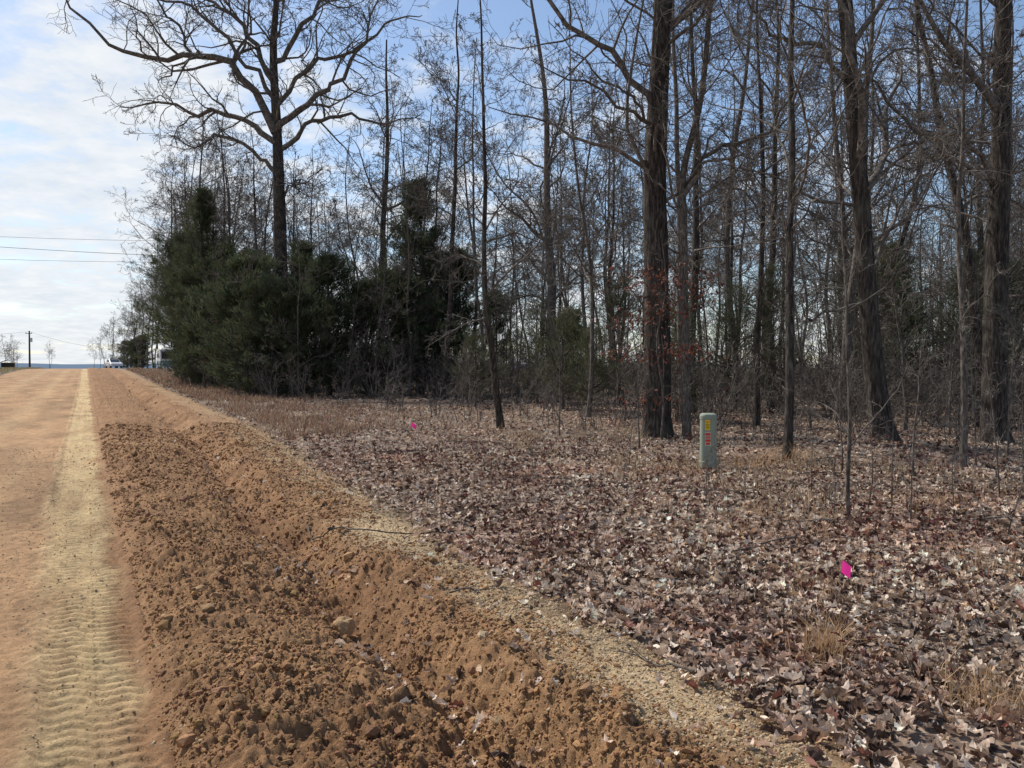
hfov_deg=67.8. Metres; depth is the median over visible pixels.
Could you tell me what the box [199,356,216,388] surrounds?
shrub
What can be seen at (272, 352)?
young tree
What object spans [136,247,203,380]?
cedar tree
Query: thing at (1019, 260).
bare tree
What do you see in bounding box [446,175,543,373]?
bare tree
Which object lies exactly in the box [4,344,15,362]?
bare tree
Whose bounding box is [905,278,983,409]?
young pine
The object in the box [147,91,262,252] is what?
bare tree
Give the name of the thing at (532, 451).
sapling
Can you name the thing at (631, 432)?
sapling
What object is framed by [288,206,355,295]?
bare tree
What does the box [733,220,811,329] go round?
bare tree
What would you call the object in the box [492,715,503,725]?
rock
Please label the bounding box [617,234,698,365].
young tree
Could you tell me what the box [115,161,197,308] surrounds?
bare tree
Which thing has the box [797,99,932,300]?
bare tree
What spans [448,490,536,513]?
fallen branch
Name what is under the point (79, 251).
power line
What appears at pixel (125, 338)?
bare tree
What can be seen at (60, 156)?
sky
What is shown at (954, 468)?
sapling
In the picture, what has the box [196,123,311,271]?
bare tree
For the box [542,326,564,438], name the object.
sapling
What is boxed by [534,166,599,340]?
bare tree
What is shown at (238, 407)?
dry grass
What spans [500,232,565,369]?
bare tree
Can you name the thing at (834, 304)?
young tree
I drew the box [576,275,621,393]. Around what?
young tree
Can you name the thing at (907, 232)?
bare tree
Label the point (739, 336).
young tree
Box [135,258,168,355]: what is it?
bare tree
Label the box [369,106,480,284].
bare tree
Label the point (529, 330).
young pine
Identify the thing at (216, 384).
shrub
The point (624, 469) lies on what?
sapling
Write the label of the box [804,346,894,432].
shrub
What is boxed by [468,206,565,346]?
bare tree
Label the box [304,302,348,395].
young tree
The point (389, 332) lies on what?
young tree
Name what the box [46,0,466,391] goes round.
oak tree
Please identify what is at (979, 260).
young pine
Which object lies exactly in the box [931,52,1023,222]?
bare tree
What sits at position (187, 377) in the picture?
shrub
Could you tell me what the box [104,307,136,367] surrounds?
bare tree
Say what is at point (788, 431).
young tree
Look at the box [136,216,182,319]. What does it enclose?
bare tree
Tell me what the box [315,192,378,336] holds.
bare tree
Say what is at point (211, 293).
young tree
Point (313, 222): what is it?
bare tree
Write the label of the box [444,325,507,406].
young pine
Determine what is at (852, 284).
oak tree
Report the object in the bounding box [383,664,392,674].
rock
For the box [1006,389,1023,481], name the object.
sapling
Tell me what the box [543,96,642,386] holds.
bare tree
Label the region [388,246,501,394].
cedar tree
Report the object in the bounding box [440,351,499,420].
shrub
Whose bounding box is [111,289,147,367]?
bare tree
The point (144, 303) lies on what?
bare tree
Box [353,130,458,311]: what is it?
bare tree
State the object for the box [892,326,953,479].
sapling
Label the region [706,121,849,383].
bare tree
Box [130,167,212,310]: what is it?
bare tree
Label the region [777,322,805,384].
young tree
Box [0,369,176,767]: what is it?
dirt road
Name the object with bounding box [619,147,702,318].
bare tree
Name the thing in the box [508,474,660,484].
fallen branch
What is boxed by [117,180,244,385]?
cedar tree
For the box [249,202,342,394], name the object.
young tree
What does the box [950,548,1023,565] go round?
fallen branch
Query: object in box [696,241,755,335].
bare tree
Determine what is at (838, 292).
young pine
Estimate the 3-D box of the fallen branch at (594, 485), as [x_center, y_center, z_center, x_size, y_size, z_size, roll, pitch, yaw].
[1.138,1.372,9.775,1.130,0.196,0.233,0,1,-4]
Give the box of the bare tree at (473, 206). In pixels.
[353,26,591,393]
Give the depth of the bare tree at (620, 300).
90.59 m
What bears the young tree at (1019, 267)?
on the ground at (892, 744)
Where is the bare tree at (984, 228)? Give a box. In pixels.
[931,164,1023,301]
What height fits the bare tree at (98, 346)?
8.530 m
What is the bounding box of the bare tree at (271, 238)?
[240,186,299,255]
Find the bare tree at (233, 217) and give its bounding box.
[157,175,262,307]
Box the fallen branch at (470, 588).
[449,584,496,592]
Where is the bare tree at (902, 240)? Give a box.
[821,0,989,278]
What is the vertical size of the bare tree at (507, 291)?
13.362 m
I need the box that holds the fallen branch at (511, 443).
[455,440,598,446]
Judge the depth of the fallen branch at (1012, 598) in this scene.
5.38 m
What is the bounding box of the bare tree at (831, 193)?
[748,79,886,358]
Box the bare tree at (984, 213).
[914,104,1023,295]
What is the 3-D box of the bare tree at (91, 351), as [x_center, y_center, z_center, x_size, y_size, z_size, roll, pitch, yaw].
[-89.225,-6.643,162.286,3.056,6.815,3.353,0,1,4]
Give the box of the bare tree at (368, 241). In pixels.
[343,203,399,342]
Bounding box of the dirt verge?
[87,368,888,767]
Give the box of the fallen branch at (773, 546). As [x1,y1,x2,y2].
[718,530,832,551]
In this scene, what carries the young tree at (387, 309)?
on the ground at (892, 744)
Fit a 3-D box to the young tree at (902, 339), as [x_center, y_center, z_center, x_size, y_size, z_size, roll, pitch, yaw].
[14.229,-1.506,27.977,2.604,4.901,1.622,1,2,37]
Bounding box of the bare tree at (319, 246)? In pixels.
[295,190,354,292]
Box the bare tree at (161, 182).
[107,154,227,376]
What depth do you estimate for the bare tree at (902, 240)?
32.91 m
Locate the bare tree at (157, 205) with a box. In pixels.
[135,151,222,377]
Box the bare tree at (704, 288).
[669,223,718,372]
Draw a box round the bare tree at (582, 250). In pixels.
[510,73,648,398]
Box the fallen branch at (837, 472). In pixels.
[792,451,921,474]
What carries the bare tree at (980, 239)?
on the ground at (892, 744)
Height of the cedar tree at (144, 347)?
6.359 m
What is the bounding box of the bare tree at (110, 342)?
[101,323,125,367]
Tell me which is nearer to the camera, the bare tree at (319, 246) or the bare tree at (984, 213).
the bare tree at (984, 213)
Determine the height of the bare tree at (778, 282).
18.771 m
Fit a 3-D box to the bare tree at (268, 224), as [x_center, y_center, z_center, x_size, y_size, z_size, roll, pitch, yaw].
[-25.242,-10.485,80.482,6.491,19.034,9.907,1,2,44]
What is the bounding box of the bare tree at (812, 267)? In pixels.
[795,206,843,324]
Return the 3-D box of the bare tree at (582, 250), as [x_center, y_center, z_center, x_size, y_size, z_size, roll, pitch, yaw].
[3.619,-7.404,36.824,6.830,16.385,8.206,0,1,10]
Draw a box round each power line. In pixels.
[0,236,147,240]
[3,259,103,261]
[5,247,162,255]
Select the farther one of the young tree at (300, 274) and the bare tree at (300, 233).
the bare tree at (300, 233)
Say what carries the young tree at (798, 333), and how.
on the ground at (892, 744)
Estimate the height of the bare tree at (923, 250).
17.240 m
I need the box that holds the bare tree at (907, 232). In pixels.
[881,197,934,301]
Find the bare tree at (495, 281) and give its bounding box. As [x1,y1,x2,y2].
[462,235,522,336]
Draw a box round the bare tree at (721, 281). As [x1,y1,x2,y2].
[703,247,743,374]
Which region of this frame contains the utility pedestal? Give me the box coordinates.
[699,413,716,470]
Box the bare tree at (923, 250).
[892,177,975,385]
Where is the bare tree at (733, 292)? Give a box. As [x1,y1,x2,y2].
[705,238,773,378]
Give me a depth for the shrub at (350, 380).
36.03 m
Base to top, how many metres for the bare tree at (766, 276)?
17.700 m
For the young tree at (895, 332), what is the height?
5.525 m
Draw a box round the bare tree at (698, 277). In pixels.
[669,232,716,324]
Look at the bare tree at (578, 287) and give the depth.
86.46 m
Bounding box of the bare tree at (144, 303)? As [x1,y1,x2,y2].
[121,265,161,348]
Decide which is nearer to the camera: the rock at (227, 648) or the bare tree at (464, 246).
the rock at (227, 648)
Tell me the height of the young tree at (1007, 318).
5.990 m
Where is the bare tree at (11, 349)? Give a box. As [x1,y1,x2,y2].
[5,334,20,362]
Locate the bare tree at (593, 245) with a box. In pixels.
[556,171,635,360]
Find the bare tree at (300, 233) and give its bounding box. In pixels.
[263,201,329,304]
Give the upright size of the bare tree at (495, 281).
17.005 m
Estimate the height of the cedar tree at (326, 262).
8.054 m
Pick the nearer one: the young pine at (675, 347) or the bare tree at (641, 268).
the young pine at (675, 347)
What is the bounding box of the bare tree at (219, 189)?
[170,154,261,380]
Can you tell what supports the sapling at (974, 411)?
on the ground at (892, 744)
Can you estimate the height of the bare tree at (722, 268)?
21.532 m
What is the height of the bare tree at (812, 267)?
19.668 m
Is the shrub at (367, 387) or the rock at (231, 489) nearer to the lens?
the rock at (231, 489)
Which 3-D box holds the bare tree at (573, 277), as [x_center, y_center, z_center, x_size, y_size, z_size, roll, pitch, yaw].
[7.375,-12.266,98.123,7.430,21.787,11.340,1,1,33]
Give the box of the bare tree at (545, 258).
[503,187,592,382]
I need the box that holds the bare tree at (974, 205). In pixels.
[875,34,1023,271]
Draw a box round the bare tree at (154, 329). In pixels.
[135,282,167,368]
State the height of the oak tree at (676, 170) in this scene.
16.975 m
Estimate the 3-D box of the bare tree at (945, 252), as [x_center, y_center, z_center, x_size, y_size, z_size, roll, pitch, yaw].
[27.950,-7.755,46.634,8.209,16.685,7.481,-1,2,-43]
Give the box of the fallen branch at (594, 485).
[556,482,633,490]
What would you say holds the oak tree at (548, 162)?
on the ground at (892, 744)
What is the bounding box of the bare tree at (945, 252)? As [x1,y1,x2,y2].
[913,130,1023,355]
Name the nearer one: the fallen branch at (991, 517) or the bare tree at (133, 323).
the fallen branch at (991, 517)
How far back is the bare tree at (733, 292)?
69.13 m
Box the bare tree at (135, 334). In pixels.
[119,291,155,366]
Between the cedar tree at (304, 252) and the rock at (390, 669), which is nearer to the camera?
the rock at (390, 669)
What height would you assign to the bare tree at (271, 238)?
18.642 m
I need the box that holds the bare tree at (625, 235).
[572,144,643,348]
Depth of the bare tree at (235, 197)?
67.76 m
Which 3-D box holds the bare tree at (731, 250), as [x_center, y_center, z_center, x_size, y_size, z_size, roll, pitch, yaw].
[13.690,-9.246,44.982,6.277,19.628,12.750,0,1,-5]
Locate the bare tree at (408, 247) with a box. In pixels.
[347,92,476,395]
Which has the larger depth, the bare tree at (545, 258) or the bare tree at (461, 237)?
the bare tree at (461, 237)
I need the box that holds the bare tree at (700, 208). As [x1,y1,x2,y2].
[643,105,737,304]
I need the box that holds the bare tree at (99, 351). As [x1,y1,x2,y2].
[86,332,106,368]
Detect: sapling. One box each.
[526,438,537,465]
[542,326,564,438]
[590,222,726,440]
[622,458,631,489]
[623,326,650,444]
[624,406,638,464]
[695,371,709,414]
[701,447,713,504]
[713,426,727,479]
[775,185,911,518]
[786,406,826,492]
[818,317,880,470]
[825,453,842,517]
[853,421,886,507]
[874,403,929,506]
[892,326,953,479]
[900,437,924,522]
[939,427,964,504]
[948,341,1001,462]
[974,360,1018,493]
[991,302,1023,455]
[1001,458,1023,537]
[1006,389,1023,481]
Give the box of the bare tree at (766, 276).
[723,212,799,353]
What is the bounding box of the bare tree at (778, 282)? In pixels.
[744,204,816,364]
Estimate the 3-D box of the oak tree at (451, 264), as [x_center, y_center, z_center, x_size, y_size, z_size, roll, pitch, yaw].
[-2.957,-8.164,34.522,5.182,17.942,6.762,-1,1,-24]
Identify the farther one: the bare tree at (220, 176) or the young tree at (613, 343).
the bare tree at (220, 176)
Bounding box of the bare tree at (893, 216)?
[853,170,921,248]
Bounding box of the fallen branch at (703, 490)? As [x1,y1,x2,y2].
[662,478,776,496]
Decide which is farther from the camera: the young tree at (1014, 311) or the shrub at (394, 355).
the shrub at (394, 355)
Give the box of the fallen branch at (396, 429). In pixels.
[332,420,446,430]
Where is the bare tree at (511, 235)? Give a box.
[460,128,586,359]
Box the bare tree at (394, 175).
[347,142,463,290]
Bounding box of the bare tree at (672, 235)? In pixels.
[631,153,707,312]
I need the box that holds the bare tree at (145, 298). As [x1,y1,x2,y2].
[128,268,170,368]
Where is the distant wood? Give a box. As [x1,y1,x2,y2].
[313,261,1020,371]
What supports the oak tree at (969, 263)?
on the ground at (892, 744)
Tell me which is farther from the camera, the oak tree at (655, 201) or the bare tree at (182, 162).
the bare tree at (182, 162)
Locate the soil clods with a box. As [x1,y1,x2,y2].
[98,422,793,767]
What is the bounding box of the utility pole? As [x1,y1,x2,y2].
[25,331,32,366]
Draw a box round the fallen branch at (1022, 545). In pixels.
[999,516,1023,546]
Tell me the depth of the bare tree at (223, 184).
60.86 m
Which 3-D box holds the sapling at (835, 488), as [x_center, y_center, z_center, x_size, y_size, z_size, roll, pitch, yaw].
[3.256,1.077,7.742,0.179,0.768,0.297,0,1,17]
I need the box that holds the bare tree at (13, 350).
[6,337,19,362]
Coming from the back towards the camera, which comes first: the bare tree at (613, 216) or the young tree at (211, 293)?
the young tree at (211, 293)
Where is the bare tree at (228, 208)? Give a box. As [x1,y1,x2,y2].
[155,115,294,381]
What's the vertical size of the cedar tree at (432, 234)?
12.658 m
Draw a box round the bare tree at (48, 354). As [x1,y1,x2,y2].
[43,341,54,368]
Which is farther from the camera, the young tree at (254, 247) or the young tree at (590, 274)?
the young tree at (254, 247)
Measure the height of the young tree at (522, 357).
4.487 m
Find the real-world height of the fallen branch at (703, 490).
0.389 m
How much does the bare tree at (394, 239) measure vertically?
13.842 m
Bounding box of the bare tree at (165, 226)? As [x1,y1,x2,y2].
[146,179,231,313]
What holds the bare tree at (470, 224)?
on the ground at (892, 744)
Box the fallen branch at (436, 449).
[382,433,507,451]
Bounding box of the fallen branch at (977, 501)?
[960,487,983,512]
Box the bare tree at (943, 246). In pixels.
[913,163,984,375]
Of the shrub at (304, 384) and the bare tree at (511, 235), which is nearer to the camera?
the shrub at (304, 384)
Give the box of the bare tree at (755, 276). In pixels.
[669,70,846,364]
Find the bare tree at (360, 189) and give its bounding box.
[312,117,444,385]
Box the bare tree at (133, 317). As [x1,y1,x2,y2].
[123,273,150,367]
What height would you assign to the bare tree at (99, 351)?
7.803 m
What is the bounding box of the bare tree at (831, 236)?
[759,78,922,383]
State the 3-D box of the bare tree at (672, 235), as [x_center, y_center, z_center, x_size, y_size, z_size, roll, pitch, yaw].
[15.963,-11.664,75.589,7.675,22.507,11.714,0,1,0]
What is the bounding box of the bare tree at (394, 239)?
[363,183,435,381]
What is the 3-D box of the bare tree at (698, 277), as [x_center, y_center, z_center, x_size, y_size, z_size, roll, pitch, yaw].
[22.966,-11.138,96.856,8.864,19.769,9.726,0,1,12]
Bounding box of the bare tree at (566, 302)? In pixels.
[491,139,626,307]
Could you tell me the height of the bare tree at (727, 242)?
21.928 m
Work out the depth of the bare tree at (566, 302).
59.13 m
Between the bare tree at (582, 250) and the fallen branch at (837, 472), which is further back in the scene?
the bare tree at (582, 250)
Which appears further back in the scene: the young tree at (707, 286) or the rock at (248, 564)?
the young tree at (707, 286)
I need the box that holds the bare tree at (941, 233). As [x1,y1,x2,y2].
[914,193,976,373]
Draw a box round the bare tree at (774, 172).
[667,0,880,407]
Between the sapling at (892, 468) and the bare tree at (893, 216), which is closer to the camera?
the sapling at (892, 468)
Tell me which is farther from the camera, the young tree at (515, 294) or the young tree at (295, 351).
the young tree at (295, 351)
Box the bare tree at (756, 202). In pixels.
[669,53,848,393]
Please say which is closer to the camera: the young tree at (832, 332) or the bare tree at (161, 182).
the young tree at (832, 332)
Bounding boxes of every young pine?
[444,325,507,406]
[498,296,571,404]
[525,303,603,409]
[533,319,625,412]
[580,273,643,406]
[641,293,714,417]
[696,272,784,409]
[725,258,825,407]
[804,237,913,400]
[819,231,936,397]
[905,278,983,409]
[921,243,1014,407]
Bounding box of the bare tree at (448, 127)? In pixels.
[374,105,486,301]
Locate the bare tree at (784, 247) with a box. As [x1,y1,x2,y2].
[734,134,825,383]
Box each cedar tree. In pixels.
[104,340,140,367]
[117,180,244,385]
[117,338,156,367]
[118,335,154,367]
[133,280,229,386]
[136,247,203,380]
[143,250,334,392]
[162,331,197,382]
[169,239,267,385]
[187,244,316,383]
[204,271,312,395]
[207,271,359,397]
[258,238,344,388]
[273,248,391,395]
[286,275,448,395]
[334,260,461,394]
[367,170,494,393]
[385,299,485,394]
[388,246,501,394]
[476,285,534,389]
[539,304,609,390]
[837,240,938,387]
[842,276,958,400]
[941,247,1023,399]
[1008,258,1023,393]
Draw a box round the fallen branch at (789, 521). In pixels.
[739,513,842,523]
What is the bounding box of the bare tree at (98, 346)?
[94,329,107,367]
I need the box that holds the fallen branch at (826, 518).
[778,511,857,524]
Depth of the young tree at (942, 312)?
43.02 m
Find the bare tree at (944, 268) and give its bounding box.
[910,197,1016,338]
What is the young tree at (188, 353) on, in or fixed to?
on the ground at (892, 744)
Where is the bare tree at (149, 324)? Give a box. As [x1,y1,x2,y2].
[122,242,166,368]
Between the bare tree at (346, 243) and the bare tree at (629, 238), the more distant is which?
the bare tree at (629, 238)
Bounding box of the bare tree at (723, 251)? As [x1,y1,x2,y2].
[672,152,783,322]
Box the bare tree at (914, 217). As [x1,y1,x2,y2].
[766,0,990,371]
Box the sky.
[0,0,1023,367]
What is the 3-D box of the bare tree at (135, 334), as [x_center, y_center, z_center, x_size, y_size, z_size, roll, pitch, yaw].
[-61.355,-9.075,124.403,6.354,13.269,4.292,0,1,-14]
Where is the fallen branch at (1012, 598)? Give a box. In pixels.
[975,562,1014,601]
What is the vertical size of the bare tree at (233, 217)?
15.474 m
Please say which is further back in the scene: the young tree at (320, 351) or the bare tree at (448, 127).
the bare tree at (448, 127)
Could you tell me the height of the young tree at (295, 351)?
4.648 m
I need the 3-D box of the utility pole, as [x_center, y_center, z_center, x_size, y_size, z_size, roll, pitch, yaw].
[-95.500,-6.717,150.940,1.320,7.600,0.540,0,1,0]
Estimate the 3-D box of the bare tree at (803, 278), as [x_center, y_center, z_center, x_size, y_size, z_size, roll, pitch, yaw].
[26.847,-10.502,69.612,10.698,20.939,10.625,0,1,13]
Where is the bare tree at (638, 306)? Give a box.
[526,128,675,392]
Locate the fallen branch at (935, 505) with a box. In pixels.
[919,499,952,507]
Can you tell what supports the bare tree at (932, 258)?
on the ground at (892, 744)
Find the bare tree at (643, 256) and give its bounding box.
[629,219,689,299]
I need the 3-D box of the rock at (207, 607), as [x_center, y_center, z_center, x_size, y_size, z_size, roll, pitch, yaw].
[-1.830,1.356,4.579,0.083,0.063,0.084,-1,2,-38]
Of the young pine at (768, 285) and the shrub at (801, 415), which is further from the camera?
the young pine at (768, 285)
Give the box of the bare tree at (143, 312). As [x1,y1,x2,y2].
[128,266,160,367]
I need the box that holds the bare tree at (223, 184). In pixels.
[141,119,272,258]
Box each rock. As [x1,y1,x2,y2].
[193,585,207,592]
[200,603,214,612]
[223,644,233,652]
[225,487,234,492]
[243,561,252,568]
[333,616,354,637]
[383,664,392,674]
[458,582,466,586]
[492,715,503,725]
[514,596,524,602]
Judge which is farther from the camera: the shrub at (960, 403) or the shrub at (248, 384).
the shrub at (248, 384)
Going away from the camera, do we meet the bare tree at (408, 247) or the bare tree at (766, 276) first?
the bare tree at (408, 247)
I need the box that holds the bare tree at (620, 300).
[589,252,641,346]
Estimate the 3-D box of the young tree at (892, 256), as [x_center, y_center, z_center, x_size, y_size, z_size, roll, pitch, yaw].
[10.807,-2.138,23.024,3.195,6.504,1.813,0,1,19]
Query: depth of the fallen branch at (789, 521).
7.58 m
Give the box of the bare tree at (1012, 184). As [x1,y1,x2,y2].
[947,65,1023,299]
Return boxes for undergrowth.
[193,288,1023,433]
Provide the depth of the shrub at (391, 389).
32.00 m
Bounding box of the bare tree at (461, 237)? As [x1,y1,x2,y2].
[391,177,469,277]
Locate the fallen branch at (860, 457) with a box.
[818,451,899,458]
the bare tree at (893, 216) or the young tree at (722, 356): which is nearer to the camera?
the young tree at (722, 356)
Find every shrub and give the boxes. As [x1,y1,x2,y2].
[164,353,191,383]
[178,365,203,385]
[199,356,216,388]
[206,375,232,389]
[232,367,264,396]
[233,349,258,393]
[246,352,289,399]
[253,374,286,397]
[274,352,319,401]
[285,368,323,395]
[317,373,354,404]
[329,348,366,397]
[341,343,391,397]
[359,341,420,400]
[371,376,412,403]
[378,380,407,410]
[413,376,452,417]
[414,366,453,398]
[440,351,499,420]
[447,337,488,408]
[504,373,554,417]
[524,355,567,425]
[576,400,602,429]
[584,355,641,427]
[713,348,794,431]
[758,415,802,446]
[794,368,829,436]
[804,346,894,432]
[930,391,1008,449]
[932,375,980,431]
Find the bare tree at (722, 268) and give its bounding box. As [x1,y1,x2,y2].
[689,164,759,354]
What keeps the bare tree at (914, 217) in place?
on the ground at (892, 744)
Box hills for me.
[0,363,742,368]
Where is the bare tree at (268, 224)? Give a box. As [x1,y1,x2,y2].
[239,201,290,252]
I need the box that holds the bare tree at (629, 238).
[601,167,671,353]
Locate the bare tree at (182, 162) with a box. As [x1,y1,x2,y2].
[169,153,291,235]
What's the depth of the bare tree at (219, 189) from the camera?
56.58 m
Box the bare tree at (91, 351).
[86,338,96,363]
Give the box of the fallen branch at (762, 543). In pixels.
[760,511,854,544]
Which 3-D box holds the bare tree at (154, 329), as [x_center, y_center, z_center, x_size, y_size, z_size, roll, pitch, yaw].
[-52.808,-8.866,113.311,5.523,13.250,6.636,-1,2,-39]
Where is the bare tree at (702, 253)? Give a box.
[634,145,750,378]
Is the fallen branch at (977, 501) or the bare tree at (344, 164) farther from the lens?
the bare tree at (344, 164)
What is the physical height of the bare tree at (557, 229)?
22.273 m
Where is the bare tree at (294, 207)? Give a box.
[232,145,328,386]
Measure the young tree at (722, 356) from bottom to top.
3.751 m
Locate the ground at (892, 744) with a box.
[0,368,1023,767]
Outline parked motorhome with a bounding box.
[157,347,174,367]
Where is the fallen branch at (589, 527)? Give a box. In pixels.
[571,518,616,530]
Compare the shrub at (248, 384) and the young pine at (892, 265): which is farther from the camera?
the shrub at (248, 384)
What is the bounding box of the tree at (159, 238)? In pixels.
[122,229,196,381]
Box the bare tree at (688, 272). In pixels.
[668,242,720,321]
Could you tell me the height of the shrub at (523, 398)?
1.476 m
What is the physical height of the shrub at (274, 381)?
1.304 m
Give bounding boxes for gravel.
[0,422,857,767]
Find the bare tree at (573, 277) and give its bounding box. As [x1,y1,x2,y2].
[546,228,597,316]
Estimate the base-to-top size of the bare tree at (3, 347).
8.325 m
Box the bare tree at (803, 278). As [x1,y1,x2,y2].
[750,170,831,357]
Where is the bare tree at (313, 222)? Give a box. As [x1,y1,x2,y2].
[263,136,367,381]
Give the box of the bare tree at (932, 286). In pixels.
[923,231,950,354]
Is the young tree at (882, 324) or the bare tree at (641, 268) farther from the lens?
the bare tree at (641, 268)
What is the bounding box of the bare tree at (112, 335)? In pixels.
[102,312,118,367]
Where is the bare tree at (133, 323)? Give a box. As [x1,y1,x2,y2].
[121,298,141,363]
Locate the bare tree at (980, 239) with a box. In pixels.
[855,0,1023,308]
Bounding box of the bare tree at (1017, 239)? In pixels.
[1009,179,1023,330]
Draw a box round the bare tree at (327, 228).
[291,200,359,324]
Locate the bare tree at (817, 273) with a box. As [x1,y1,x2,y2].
[785,187,858,333]
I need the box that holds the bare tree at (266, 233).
[240,191,303,253]
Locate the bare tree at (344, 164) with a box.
[302,132,379,291]
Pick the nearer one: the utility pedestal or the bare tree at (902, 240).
the utility pedestal
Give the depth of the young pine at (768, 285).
27.71 m
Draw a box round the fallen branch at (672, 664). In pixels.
[603,641,694,671]
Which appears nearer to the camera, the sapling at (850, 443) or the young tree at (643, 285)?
the sapling at (850, 443)
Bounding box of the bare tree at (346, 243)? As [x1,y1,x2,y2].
[312,196,377,383]
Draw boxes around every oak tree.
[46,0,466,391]
[346,39,447,391]
[375,0,503,399]
[417,0,867,437]
[421,0,591,428]
[429,0,630,401]
[520,0,763,422]
[609,0,777,411]
[617,0,840,438]
[700,0,1023,441]
[755,0,963,414]
[781,0,1023,421]
[808,0,1023,444]
[853,0,1023,427]
[919,56,1023,419]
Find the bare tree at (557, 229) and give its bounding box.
[489,133,640,364]
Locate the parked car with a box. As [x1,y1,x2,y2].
[104,359,122,367]
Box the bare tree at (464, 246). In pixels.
[442,209,497,360]
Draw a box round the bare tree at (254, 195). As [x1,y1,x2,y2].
[213,111,317,273]
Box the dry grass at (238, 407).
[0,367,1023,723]
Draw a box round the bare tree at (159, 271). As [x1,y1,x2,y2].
[150,232,169,312]
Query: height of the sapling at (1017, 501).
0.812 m
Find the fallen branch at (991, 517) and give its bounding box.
[944,516,1023,520]
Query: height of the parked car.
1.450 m
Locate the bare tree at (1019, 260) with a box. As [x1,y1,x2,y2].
[930,5,1023,408]
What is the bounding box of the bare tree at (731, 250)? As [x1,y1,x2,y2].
[672,57,808,379]
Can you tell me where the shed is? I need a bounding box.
[0,359,16,367]
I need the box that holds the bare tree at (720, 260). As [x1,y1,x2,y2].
[667,158,757,377]
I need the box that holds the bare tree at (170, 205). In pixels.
[155,185,219,261]
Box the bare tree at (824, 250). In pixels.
[798,185,876,334]
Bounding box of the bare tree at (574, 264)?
[478,128,600,353]
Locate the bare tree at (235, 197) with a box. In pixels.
[180,151,272,254]
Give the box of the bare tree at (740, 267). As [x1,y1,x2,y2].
[676,110,799,346]
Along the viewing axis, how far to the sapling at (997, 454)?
9.21 m
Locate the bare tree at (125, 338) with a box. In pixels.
[108,313,137,368]
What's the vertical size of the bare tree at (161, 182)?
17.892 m
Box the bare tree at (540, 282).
[518,227,559,353]
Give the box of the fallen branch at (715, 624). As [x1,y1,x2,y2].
[655,605,735,633]
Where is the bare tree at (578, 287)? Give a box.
[534,229,606,320]
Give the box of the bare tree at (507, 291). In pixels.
[477,246,540,373]
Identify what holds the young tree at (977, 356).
on the ground at (892, 744)
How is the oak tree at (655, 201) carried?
on the ground at (892, 744)
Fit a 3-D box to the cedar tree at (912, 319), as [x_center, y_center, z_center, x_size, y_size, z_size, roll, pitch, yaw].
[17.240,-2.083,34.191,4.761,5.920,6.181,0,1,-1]
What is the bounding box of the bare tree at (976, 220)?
[952,116,1022,246]
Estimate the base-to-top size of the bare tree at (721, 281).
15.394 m
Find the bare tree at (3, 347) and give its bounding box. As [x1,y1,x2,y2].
[0,334,15,359]
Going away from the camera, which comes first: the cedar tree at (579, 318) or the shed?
the cedar tree at (579, 318)
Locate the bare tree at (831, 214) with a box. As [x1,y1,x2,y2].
[776,136,887,356]
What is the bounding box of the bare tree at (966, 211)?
[871,55,1023,309]
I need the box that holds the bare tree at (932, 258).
[888,186,972,379]
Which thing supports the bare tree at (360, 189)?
on the ground at (892, 744)
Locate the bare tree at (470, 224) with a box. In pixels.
[394,103,544,351]
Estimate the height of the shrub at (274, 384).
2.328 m
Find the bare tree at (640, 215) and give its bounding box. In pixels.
[596,109,704,345]
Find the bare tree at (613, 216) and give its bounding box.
[528,84,647,403]
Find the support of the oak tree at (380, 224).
on the ground at (892, 744)
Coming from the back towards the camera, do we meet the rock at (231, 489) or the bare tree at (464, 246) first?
the bare tree at (464, 246)
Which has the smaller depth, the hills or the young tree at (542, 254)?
the young tree at (542, 254)
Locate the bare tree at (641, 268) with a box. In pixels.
[618,207,676,331]
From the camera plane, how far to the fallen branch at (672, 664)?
3.91 m
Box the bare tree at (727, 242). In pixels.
[602,0,909,402]
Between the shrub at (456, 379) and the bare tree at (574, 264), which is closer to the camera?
the shrub at (456, 379)
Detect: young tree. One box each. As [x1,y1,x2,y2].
[168,288,192,382]
[181,306,201,385]
[188,246,231,389]
[223,217,276,392]
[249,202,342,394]
[256,325,283,394]
[283,307,306,394]
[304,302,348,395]
[309,268,374,397]
[352,186,420,396]
[363,291,403,393]
[466,178,565,400]
[490,290,516,390]
[500,10,644,416]
[504,205,582,402]
[507,316,534,379]
[508,320,540,385]
[519,314,540,370]
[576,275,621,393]
[586,232,637,405]
[590,289,642,419]
[610,260,643,363]
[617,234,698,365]
[656,0,907,460]
[667,146,779,400]
[668,173,744,367]
[669,270,701,398]
[674,0,872,426]
[676,218,722,347]
[697,319,749,404]
[723,303,747,370]
[745,210,841,428]
[765,278,798,403]
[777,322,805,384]
[779,187,858,420]
[784,330,805,396]
[798,219,859,389]
[809,274,887,409]
[814,289,857,392]
[815,212,924,416]
[831,268,862,421]
[832,223,960,430]
[838,254,888,379]
[855,0,1023,470]
[856,302,900,384]
[880,289,936,405]
[880,296,914,358]
[881,275,921,401]
[912,298,953,420]
[917,238,1008,434]
[921,107,1023,357]
[928,265,955,382]
[942,318,981,432]
[967,300,1023,376]
[982,194,1023,370]
[986,215,1023,367]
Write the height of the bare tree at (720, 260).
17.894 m
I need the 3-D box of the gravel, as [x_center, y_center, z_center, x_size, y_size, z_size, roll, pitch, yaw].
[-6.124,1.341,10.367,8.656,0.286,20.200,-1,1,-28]

